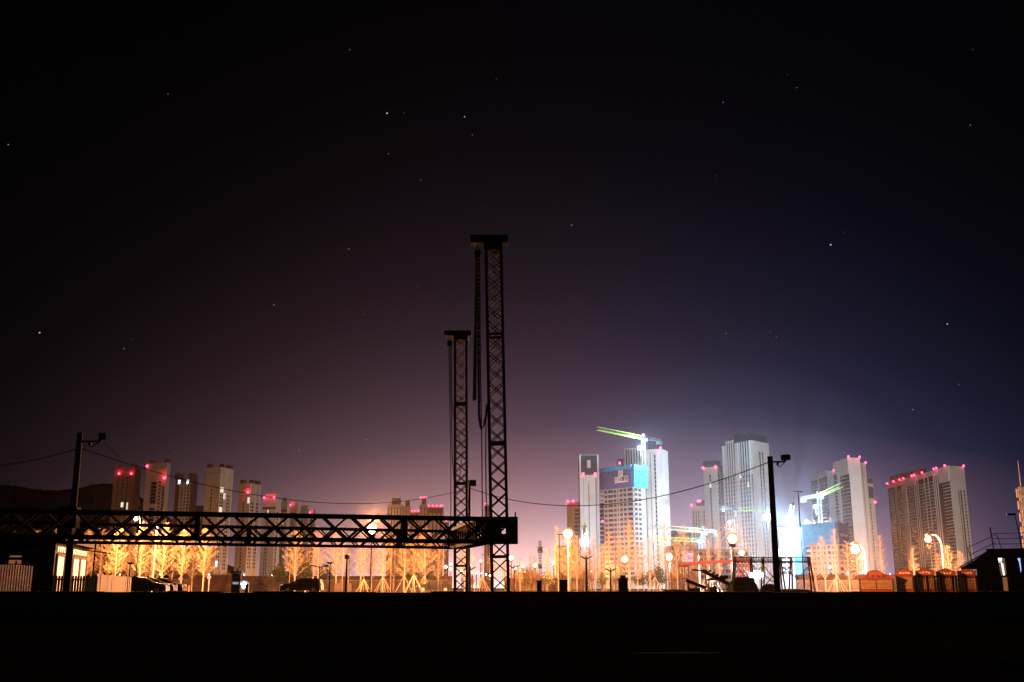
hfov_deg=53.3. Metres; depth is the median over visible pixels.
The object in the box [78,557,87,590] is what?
door
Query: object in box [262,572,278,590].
winter shrub
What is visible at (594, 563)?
bare tree
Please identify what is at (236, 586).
guard booth
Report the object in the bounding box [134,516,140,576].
street lamp
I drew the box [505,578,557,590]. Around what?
boundary wall
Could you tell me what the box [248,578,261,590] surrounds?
winter shrub
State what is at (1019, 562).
window
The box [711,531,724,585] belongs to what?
bare tree
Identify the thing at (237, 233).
sky
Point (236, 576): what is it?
window
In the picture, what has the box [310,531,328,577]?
bare tree
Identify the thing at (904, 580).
market stall
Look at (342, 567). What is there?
young tree
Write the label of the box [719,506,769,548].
tower crane
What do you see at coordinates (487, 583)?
winter shrub
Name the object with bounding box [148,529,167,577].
bare tree
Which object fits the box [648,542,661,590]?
young tree
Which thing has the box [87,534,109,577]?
bare tree
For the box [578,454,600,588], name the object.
apartment tower
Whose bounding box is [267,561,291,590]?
evergreen tree
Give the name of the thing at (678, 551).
construction block
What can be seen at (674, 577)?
winter shrub
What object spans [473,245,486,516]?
chain hoist
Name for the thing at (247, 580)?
boundary wall
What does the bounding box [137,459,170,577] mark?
apartment tower
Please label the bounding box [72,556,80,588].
door
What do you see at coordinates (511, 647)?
ground
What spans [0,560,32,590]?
sheet fence
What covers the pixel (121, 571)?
bare tree
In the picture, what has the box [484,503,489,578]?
apartment tower
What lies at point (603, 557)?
bare tree
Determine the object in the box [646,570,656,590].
evergreen tree
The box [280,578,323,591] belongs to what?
parked car
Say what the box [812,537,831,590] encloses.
bare tree
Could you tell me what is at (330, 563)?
garden lamp post
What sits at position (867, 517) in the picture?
apartment tower
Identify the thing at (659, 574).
evergreen tree
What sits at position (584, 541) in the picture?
floodlight
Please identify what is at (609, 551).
bare tree
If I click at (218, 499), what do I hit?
apartment tower
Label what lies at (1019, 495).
antenna mast
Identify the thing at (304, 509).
apartment tower
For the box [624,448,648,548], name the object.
apartment tower
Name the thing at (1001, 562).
window
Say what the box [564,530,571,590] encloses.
street lamp
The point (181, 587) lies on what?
parked car
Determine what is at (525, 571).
winter shrub
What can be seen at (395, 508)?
apartment tower
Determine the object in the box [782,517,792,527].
floodlight
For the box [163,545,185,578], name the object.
bare tree
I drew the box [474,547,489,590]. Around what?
young tree
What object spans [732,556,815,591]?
conveyor frame
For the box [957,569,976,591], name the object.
market stall
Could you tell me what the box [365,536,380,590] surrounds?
bare tree
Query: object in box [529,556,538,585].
bare tree
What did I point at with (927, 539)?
street lamp
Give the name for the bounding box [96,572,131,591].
board fence
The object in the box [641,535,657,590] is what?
bare tree
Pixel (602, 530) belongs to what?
apartment tower
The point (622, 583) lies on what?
cabinet
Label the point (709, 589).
site shed
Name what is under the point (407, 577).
evergreen tree
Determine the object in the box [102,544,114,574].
bare tree
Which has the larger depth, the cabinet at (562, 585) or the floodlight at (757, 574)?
the floodlight at (757, 574)
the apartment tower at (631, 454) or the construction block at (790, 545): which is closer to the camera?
the construction block at (790, 545)
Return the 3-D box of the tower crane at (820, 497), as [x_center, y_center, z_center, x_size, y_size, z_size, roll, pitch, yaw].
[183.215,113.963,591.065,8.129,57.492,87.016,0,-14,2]
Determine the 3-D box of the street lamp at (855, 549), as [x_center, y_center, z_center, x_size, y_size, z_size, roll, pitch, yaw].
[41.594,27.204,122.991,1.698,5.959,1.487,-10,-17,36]
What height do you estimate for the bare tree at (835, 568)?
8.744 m
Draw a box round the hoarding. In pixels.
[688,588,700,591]
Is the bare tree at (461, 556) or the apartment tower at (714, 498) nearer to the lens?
the bare tree at (461, 556)
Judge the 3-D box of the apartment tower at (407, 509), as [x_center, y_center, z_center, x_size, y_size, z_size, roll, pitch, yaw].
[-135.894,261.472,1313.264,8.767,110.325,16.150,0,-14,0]
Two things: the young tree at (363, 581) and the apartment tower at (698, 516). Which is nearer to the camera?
the young tree at (363, 581)
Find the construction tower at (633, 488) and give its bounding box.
[599,459,648,588]
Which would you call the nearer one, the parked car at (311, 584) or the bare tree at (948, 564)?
the parked car at (311, 584)
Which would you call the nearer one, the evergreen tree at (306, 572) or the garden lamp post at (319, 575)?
the garden lamp post at (319, 575)
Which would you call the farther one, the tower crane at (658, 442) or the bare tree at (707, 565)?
the tower crane at (658, 442)
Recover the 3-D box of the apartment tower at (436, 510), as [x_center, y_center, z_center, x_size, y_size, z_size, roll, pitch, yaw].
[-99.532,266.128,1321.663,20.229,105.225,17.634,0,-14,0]
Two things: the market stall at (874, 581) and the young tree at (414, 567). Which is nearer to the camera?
the market stall at (874, 581)
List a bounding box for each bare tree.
[86,531,97,575]
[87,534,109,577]
[88,530,113,588]
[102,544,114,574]
[103,528,129,575]
[112,532,131,575]
[120,540,135,576]
[124,533,146,576]
[131,521,151,576]
[135,533,157,576]
[141,531,162,577]
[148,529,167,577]
[150,522,178,577]
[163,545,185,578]
[170,529,196,582]
[184,541,202,590]
[193,528,217,590]
[280,530,307,590]
[301,543,314,590]
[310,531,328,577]
[324,532,349,582]
[340,543,356,582]
[350,531,369,590]
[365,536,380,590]
[374,532,390,591]
[385,536,403,590]
[394,527,415,591]
[406,538,425,579]
[415,532,438,591]
[431,535,448,590]
[457,549,476,590]
[486,550,497,578]
[496,558,512,590]
[517,558,522,590]
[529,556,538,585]
[540,548,554,590]
[551,527,562,590]
[560,542,577,590]
[569,533,583,584]
[580,543,592,572]
[587,538,601,590]
[596,546,610,583]
[602,532,617,590]
[611,539,627,576]
[618,520,639,590]
[628,541,643,590]
[634,541,652,589]
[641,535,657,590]
[652,546,662,590]
[655,521,675,589]
[668,537,683,588]
[674,525,694,585]
[687,541,702,587]
[700,540,714,574]
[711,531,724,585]
[804,542,824,590]
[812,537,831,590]
[827,528,847,591]
[839,541,856,591]
[851,550,866,574]
[873,534,887,573]
[908,547,918,574]
[930,553,946,570]
[940,544,958,572]
[954,551,966,570]
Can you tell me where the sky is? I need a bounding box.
[0,0,1023,587]
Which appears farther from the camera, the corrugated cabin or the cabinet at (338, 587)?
the cabinet at (338, 587)
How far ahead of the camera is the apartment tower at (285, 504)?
1033.05 m
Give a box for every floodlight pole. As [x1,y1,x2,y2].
[468,480,475,590]
[793,491,804,588]
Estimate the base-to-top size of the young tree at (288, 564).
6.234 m
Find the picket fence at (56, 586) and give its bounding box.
[51,575,97,590]
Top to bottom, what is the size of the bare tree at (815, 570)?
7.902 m
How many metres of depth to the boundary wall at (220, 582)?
163.41 m
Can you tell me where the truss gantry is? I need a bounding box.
[0,235,517,590]
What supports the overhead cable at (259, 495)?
attached to the utility pole at (70, 524)
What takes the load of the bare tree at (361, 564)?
on the verge
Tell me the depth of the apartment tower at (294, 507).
1101.63 m
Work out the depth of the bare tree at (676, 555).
166.06 m
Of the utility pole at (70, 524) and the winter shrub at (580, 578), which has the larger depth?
the winter shrub at (580, 578)
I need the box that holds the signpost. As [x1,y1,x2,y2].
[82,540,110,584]
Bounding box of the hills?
[0,483,233,587]
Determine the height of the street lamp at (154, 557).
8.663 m
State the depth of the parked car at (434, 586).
127.58 m
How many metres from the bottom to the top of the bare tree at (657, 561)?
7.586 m
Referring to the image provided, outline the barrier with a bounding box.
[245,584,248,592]
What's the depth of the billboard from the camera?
322.76 m
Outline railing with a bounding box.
[913,575,978,591]
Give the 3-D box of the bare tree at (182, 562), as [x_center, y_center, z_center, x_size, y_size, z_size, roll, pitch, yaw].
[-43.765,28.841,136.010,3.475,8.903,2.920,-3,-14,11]
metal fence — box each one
[322,579,451,591]
[513,578,678,590]
[795,579,858,591]
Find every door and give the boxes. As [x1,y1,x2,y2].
[54,554,65,590]
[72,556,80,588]
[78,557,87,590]
[1002,577,1007,590]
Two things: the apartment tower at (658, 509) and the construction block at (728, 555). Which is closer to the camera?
the construction block at (728, 555)
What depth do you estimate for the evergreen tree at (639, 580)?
153.47 m
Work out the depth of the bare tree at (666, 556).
152.75 m
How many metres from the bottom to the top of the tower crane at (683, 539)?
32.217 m
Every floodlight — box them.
[580,539,588,550]
[746,571,762,581]
[763,514,769,526]
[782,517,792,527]
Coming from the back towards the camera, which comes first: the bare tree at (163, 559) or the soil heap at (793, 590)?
the bare tree at (163, 559)
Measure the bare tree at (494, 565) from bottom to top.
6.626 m
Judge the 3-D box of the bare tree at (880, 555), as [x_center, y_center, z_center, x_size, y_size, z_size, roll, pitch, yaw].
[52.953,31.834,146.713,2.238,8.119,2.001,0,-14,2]
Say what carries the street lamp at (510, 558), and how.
on the verge
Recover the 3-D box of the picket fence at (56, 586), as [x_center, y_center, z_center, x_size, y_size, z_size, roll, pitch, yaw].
[-18.434,10.379,43.024,0.074,0.958,2.656,-5,-14,19]
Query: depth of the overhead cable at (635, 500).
36.74 m
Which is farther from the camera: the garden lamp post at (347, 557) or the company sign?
the company sign
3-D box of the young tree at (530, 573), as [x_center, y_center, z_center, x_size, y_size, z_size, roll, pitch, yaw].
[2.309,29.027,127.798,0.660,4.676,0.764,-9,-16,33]
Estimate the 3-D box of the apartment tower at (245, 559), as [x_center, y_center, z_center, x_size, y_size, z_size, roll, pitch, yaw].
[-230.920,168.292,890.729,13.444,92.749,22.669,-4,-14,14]
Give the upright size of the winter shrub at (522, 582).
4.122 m
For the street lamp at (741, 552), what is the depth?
175.99 m
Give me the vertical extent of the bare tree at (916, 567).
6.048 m
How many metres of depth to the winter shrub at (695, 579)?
166.84 m
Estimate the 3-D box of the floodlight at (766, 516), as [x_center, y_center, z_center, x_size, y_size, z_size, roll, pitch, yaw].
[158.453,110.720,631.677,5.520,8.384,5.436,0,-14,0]
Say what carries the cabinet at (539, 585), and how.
on the ground
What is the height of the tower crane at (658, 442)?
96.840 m
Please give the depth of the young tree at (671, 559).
125.20 m
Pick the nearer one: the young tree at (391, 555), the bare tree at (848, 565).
the young tree at (391, 555)
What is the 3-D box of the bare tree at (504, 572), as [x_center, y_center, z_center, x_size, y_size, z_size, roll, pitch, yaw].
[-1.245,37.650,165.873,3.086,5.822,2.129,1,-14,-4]
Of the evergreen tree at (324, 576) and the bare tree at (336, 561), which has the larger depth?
the evergreen tree at (324, 576)
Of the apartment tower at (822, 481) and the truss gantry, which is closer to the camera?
the truss gantry
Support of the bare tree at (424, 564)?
on the verge
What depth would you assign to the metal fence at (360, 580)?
120.64 m
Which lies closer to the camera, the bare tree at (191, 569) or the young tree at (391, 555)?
the young tree at (391, 555)
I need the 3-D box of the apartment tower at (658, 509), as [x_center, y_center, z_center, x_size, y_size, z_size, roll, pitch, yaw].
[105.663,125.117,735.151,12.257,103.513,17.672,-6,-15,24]
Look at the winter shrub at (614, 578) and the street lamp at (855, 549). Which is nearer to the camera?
the street lamp at (855, 549)
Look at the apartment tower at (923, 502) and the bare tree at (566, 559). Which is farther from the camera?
the apartment tower at (923, 502)
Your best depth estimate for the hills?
2147.77 m
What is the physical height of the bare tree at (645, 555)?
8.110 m
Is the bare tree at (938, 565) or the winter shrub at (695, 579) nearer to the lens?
the bare tree at (938, 565)
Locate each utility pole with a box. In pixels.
[56,432,105,590]
[767,454,790,592]
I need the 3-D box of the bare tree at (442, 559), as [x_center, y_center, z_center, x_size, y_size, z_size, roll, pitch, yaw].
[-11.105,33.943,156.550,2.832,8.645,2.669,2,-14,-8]
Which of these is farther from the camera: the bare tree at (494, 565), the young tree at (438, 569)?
the bare tree at (494, 565)
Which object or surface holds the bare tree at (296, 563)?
on the verge
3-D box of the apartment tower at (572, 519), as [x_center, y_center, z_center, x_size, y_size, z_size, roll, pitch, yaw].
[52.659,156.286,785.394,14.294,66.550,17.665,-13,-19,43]
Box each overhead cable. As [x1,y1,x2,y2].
[0,449,75,465]
[82,448,464,503]
[471,462,767,505]
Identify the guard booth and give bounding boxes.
[231,569,244,592]
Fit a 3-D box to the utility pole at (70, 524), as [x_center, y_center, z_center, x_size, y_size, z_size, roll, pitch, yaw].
[-11.660,4.771,27.516,1.005,4.668,0.472,0,-14,0]
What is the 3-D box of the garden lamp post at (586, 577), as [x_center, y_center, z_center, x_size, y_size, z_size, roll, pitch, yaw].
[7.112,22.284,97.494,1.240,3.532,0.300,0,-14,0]
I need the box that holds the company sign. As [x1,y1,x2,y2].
[614,470,627,482]
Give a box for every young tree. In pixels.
[286,547,292,582]
[338,542,345,591]
[356,550,368,591]
[388,548,393,591]
[404,537,422,591]
[437,544,442,588]
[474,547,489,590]
[528,554,531,590]
[584,552,594,590]
[611,531,618,590]
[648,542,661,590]
[669,539,674,588]
[700,523,721,591]
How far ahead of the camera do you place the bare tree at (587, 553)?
168.31 m
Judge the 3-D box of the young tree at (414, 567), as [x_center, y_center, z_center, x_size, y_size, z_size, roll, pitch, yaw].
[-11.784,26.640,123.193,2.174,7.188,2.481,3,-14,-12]
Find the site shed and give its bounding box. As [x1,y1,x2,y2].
[706,578,716,591]
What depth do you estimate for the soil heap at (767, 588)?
90.95 m
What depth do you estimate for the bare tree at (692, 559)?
168.30 m
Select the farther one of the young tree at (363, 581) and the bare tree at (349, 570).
the bare tree at (349, 570)
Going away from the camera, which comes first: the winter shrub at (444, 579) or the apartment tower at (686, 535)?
the winter shrub at (444, 579)
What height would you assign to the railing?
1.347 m
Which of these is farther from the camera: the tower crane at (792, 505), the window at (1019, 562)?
the tower crane at (792, 505)
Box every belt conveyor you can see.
[684,579,705,588]
[692,569,729,591]
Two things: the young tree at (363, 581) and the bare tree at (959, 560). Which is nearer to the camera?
the young tree at (363, 581)
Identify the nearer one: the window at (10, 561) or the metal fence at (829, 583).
the window at (10, 561)
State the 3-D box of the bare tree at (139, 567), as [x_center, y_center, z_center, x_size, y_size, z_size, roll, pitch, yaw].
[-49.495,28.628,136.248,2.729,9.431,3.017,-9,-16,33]
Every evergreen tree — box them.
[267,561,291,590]
[297,557,313,590]
[315,563,338,590]
[397,576,406,590]
[403,572,417,590]
[425,572,432,590]
[542,570,557,590]
[593,572,609,586]
[631,571,646,590]
[646,564,666,590]
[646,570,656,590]
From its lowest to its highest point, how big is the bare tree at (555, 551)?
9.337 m
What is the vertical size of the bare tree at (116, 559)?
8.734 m
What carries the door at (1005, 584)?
in the corrugated cabin
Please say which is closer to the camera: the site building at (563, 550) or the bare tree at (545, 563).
the bare tree at (545, 563)
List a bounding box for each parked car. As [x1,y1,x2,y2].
[126,577,169,591]
[131,577,177,591]
[142,578,186,591]
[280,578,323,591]
[416,581,451,591]
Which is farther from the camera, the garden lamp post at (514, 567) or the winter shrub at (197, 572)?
the winter shrub at (197, 572)
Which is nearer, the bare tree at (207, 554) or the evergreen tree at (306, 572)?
the bare tree at (207, 554)
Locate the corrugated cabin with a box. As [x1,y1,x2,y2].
[967,513,1023,590]
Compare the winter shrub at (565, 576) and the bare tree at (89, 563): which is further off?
the winter shrub at (565, 576)
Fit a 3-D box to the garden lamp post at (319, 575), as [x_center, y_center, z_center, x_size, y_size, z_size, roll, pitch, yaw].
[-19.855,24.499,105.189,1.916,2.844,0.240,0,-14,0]
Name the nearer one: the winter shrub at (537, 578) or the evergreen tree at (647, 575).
the evergreen tree at (647, 575)
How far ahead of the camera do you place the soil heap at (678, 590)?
87.04 m
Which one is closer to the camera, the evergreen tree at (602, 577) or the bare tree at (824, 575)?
the bare tree at (824, 575)
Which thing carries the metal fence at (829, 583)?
on the verge
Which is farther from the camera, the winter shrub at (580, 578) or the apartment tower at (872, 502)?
the apartment tower at (872, 502)
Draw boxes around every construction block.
[664,546,695,588]
[695,549,749,588]
[779,528,807,588]
[801,516,849,573]
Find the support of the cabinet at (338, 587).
on the verge
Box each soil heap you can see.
[665,589,689,591]
[727,577,758,591]
[760,584,773,591]
[781,589,812,592]
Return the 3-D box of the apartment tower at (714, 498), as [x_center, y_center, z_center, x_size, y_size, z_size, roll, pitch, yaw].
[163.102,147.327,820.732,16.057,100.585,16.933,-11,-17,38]
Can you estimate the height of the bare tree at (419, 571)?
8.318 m
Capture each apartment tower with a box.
[105,463,141,576]
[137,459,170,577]
[169,473,197,574]
[193,506,203,574]
[199,464,233,574]
[234,480,260,583]
[259,494,280,575]
[278,497,289,571]
[287,501,298,575]
[297,505,308,574]
[308,509,314,573]
[386,498,403,575]
[402,501,410,575]
[410,510,418,575]
[418,497,427,575]
[427,505,443,575]
[444,521,448,575]
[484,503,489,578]
[567,500,579,588]
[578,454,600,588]
[599,491,605,588]
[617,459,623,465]
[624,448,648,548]
[646,442,670,588]
[671,530,676,545]
[677,531,691,545]
[691,500,706,548]
[702,460,725,548]
[722,433,773,588]
[810,469,836,523]
[833,455,868,573]
[860,461,873,570]
[867,478,879,570]
[886,464,974,587]
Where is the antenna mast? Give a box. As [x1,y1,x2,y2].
[1016,464,1023,547]
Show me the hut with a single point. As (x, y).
(46, 561)
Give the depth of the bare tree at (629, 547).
150.94 m
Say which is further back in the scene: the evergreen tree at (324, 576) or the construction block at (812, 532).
the construction block at (812, 532)
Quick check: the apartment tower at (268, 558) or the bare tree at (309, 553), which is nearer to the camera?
the bare tree at (309, 553)
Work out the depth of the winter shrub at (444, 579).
167.08 m
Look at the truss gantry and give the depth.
25.63 m
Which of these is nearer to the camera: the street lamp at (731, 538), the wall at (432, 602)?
the wall at (432, 602)
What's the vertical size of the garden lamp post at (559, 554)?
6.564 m
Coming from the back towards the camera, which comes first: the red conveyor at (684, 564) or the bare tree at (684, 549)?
the bare tree at (684, 549)
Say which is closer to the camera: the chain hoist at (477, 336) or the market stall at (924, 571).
the chain hoist at (477, 336)
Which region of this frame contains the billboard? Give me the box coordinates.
[682,552,693,574]
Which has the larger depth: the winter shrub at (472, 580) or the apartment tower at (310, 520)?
the apartment tower at (310, 520)
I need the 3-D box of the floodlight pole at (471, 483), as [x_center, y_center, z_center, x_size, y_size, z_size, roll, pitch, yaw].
[-1.793,8.762,45.141,0.300,5.196,0.315,5,-14,-19]
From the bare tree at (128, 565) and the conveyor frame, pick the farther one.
the bare tree at (128, 565)
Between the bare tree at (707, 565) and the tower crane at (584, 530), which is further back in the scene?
the tower crane at (584, 530)
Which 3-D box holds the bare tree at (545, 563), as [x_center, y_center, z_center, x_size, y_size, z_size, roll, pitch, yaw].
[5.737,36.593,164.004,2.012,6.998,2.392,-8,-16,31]
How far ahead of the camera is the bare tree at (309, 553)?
156.54 m
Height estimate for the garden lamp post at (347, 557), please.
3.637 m
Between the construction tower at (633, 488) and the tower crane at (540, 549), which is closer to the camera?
the construction tower at (633, 488)
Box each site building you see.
[554,545,576,588]
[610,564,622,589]
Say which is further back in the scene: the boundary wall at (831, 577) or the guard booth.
the boundary wall at (831, 577)
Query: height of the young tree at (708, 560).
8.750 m
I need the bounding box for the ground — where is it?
[0,588,1023,681]
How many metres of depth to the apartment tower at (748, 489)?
785.85 m
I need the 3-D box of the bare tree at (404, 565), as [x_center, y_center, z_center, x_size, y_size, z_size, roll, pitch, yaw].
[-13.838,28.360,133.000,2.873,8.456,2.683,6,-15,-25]
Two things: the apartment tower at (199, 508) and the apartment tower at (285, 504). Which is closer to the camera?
the apartment tower at (285, 504)
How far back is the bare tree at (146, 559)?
154.41 m
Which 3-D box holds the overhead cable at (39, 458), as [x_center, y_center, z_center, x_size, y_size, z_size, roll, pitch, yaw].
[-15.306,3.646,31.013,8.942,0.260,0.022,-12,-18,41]
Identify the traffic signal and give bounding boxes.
[698,552,700,589]
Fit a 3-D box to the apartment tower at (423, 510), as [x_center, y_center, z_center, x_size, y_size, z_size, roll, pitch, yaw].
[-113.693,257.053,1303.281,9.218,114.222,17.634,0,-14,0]
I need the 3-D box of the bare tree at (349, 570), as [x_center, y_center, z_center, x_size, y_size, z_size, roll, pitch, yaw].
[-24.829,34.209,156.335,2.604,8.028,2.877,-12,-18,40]
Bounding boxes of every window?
[9,560,20,563]
[232,573,239,583]
[996,556,1007,576]
[1016,557,1022,577]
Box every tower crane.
[538,541,542,571]
[582,522,588,572]
[596,427,661,570]
[648,524,716,548]
[652,537,708,548]
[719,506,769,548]
[786,501,794,527]
[800,483,841,522]
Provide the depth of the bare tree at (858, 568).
168.00 m
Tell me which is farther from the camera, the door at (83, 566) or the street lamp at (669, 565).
the street lamp at (669, 565)
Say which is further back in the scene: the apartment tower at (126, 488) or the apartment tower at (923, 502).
the apartment tower at (923, 502)
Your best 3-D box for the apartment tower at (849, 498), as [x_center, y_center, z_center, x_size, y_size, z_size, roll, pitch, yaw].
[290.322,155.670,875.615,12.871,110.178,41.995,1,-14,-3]
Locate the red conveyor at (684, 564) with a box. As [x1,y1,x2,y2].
[678,558,748,589]
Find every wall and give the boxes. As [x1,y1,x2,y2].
[0,591,1023,613]
[168,575,231,590]
[242,576,451,590]
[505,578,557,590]
[795,574,913,590]
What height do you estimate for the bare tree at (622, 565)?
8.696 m
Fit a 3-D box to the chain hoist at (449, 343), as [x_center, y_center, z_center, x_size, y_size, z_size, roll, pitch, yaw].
[-1.975,3.116,35.256,0.635,6.762,0.195,0,-14,0]
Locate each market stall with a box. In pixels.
[858,570,893,591]
[896,568,914,591]
[915,567,935,591]
[936,568,956,591]
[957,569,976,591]
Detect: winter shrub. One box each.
[185,569,208,574]
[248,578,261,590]
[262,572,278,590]
[435,575,452,590]
[460,575,476,590]
[477,575,494,590]
[510,566,529,590]
[515,565,538,586]
[521,570,545,590]
[553,568,574,590]
[574,566,596,590]
[606,573,630,590]
[665,570,686,588]
[681,571,703,589]
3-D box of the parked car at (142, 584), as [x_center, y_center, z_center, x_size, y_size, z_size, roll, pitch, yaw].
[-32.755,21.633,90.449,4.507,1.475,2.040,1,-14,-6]
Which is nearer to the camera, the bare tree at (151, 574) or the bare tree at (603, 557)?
the bare tree at (151, 574)
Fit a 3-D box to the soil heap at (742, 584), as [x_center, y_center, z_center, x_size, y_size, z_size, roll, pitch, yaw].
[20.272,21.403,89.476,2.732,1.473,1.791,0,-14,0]
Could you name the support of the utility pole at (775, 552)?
on the ground
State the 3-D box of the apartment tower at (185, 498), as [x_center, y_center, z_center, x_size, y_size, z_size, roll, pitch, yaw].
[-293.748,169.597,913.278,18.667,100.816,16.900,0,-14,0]
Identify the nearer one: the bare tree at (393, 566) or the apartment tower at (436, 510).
the bare tree at (393, 566)
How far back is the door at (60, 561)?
46.10 m
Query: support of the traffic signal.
on the verge
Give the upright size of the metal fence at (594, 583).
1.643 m
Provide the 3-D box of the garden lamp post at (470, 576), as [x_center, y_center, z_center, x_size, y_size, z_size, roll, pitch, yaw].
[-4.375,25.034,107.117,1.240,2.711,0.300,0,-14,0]
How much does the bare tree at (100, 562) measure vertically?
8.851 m
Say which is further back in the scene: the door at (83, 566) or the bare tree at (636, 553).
the bare tree at (636, 553)
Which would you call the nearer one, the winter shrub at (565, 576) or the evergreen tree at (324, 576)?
the evergreen tree at (324, 576)
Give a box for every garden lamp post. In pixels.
[310,565,328,591]
[327,562,333,591]
[344,554,349,591]
[465,566,475,590]
[509,565,519,590]
[556,534,562,579]
[580,556,591,590]
[604,568,616,590]
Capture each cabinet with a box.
[335,583,340,591]
[537,581,541,590]
[559,580,566,590]
[618,575,627,590]
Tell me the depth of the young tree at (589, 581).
124.69 m
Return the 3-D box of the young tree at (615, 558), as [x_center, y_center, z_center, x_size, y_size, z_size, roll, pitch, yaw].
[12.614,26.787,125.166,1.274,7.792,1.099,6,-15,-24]
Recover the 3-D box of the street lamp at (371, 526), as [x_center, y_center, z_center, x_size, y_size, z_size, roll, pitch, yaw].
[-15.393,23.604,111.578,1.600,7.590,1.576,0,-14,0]
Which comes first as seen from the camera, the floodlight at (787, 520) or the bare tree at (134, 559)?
the bare tree at (134, 559)
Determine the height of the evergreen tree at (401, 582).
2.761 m
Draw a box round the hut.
[0,533,99,590]
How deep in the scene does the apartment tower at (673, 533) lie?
1180.23 m
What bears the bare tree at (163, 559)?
on the verge
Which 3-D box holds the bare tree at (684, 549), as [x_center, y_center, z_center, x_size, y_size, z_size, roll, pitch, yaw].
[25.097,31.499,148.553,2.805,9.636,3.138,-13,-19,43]
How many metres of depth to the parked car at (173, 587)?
94.79 m
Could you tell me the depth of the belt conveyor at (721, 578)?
94.27 m
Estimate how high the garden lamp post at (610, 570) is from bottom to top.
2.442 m
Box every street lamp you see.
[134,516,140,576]
[151,527,157,591]
[368,525,375,591]
[509,556,512,590]
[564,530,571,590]
[667,554,671,588]
[728,535,736,555]
[739,551,743,576]
[850,542,866,573]
[925,534,943,567]
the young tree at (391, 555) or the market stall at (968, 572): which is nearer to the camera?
the market stall at (968, 572)
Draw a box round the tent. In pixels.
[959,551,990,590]
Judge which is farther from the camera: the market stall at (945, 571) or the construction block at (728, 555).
the construction block at (728, 555)
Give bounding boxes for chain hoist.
[447,338,463,524]
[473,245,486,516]
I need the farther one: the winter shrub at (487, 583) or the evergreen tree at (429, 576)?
the winter shrub at (487, 583)
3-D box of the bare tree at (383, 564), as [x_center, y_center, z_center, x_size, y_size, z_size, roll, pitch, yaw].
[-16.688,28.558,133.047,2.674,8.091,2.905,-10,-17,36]
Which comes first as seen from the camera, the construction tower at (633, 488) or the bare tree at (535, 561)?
the bare tree at (535, 561)
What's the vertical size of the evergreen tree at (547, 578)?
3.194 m
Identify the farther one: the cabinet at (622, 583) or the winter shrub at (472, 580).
the winter shrub at (472, 580)
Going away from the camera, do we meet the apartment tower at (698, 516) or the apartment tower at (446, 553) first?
the apartment tower at (698, 516)
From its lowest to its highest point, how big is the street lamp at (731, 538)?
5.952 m
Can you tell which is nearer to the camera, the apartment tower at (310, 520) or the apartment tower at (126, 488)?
the apartment tower at (126, 488)
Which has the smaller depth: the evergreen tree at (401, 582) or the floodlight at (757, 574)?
the floodlight at (757, 574)
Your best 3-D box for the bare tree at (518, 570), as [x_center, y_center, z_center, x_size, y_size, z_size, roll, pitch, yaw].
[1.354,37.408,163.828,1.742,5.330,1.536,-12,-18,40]
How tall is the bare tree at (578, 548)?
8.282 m

